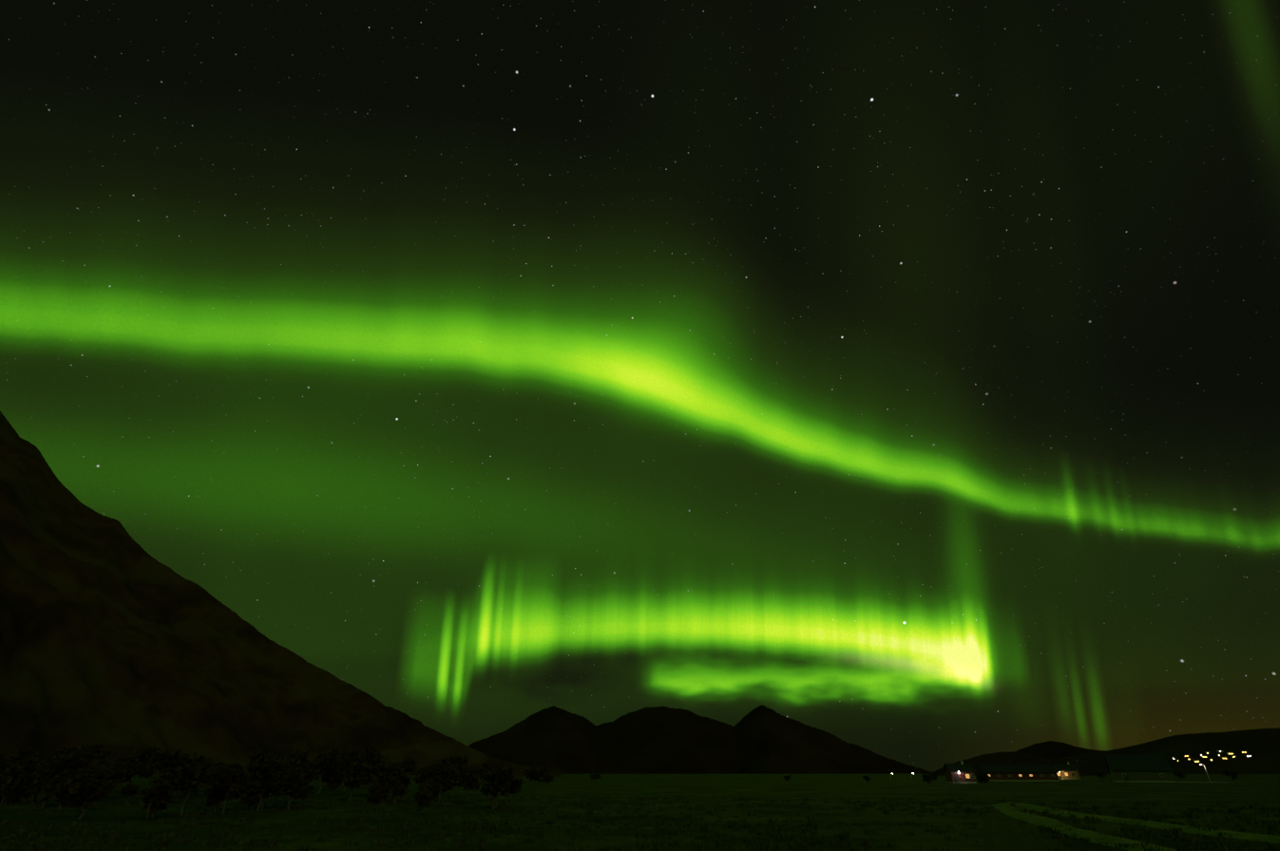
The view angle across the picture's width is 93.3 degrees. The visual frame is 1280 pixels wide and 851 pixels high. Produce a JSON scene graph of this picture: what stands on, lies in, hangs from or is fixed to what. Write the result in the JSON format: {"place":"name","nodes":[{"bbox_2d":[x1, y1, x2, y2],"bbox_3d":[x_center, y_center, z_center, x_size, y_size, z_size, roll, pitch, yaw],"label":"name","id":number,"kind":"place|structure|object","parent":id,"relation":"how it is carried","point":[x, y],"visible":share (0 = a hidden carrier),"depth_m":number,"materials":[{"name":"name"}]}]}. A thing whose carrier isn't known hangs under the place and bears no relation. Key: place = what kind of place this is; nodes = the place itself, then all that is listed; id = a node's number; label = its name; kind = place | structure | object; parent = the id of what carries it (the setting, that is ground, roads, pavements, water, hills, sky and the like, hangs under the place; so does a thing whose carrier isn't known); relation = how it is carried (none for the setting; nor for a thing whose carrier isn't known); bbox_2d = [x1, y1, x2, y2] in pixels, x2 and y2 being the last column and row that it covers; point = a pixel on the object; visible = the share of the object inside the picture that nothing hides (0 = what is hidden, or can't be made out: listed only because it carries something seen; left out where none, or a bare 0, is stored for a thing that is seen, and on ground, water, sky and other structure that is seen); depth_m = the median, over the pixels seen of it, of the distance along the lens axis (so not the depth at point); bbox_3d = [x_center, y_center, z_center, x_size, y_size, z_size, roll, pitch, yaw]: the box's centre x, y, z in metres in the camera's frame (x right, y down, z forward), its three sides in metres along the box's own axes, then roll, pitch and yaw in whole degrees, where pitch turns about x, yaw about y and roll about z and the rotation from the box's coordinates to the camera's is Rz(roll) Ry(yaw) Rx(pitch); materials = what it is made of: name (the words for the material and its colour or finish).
{"place":"outdoors","nodes":[
{"label":"outdoors","id":0,"kind":"place"},
{"bbox_2d":[0,410,567,777],"bbox_3d":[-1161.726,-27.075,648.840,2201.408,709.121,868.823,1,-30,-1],"label":"mountain","id":1,"kind":"structure","parent":0,"point":[117,640],"depth_m":536.41,"materials":[{"name":"brown stone"}]},
{"bbox_2d":[0,773,1279,850],"bbox_3d":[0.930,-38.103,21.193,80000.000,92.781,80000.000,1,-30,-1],"label":"ground","id":2,"kind":"structure","parent":0,"point":[1264,790],"depth_m":47.61,"materials":[{"name":"green plant"}]},
{"bbox_2d":[0,743,550,820],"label":"birch scrub","id":3,"kind":"object","parent":2,"relation":"on","point":[85,776],"visible":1,"depth_m":52.26,"materials":[{"name":"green plant"}]},
{"bbox_2d":[942,761,976,783],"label":"farmhouse","id":4,"kind":"object","parent":2,"relation":"on","point":[965,775],"visible":0.98,"depth_m":186.72,"materials":[{"name":"red paint"}]},
{"bbox_2d":[980,805,1048,850],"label":"farm track","id":5,"kind":"structure","parent":2,"relation":"on","point":[1010,838],"depth_m":30.45,"materials":[{"name":"green plant"}]},
{"bbox_2d":[980,764,1059,782],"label":"cowshed","id":6,"kind":"structure","parent":2,"relation":"on","point":[1025,773],"depth_m":225.52,"materials":[{"name":"red paint"}]},
{"bbox_2d":[1050,762,1080,780],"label":"dwelling","id":7,"kind":"structure","parent":2,"relation":"on","point":[1068,772],"depth_m":293.57,"materials":[{"name":"paint"}]},
{"bbox_2d":[992,803,1176,850],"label":"field verge","id":8,"kind":"structure","parent":2,"relation":"on","point":[1036,820],"depth_m":31.21,"materials":[{"name":"green plant"}]},
{"bbox_2d":[1104,754,1175,783],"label":"barn","id":9,"kind":"structure","parent":2,"relation":"on","point":[1138,768],"depth_m":198.27,"materials":[{"name":"concrete"}]},
{"bbox_2d":[1003,802,1279,843],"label":"field verge","id":10,"kind":"structure","parent":2,"relation":"on","point":[1247,836],"depth_m":35.54,"materials":[{"name":"green plant"}]},
{"bbox_2d":[1175,782,1232,783],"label":"gravel yard","id":11,"kind":"structure","parent":2,"relation":"on","point":[1203,782],"depth_m":194.90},
{"bbox_2d":[0,0,1279,772],"label":"sky","id":12,"kind":"structure","parent":0,"point":[897,380],"materials":[{"name":"green"}]},
{"bbox_2d":[467,705,933,774],"bbox_3d":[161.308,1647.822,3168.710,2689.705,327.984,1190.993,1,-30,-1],"label":"mountain range","id":13,"kind":"structure","parent":0,"point":[761,739],"depth_m":2944.67,"materials":[{"name":"black stone"}]},
{"bbox_2d":[931,751,1097,776],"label":"hill","id":14,"kind":"structure","parent":0,"point":[1002,758],"depth_m":677.46,"materials":[{"name":"black"}]},
{"bbox_2d":[1016,741,1105,760],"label":"mountain","id":15,"kind":"structure","parent":0,"point":[1053,751],"depth_m":2369.56,"materials":[{"name":"black"}]},
{"bbox_2d":[1054,727,1279,774],"bbox_3d":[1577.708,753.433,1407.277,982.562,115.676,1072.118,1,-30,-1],"label":"ridge","id":16,"kind":"structure","parent":0,"point":[1261,747],"depth_m":1457.80,"materials":[{"name":"black"}]}
]}

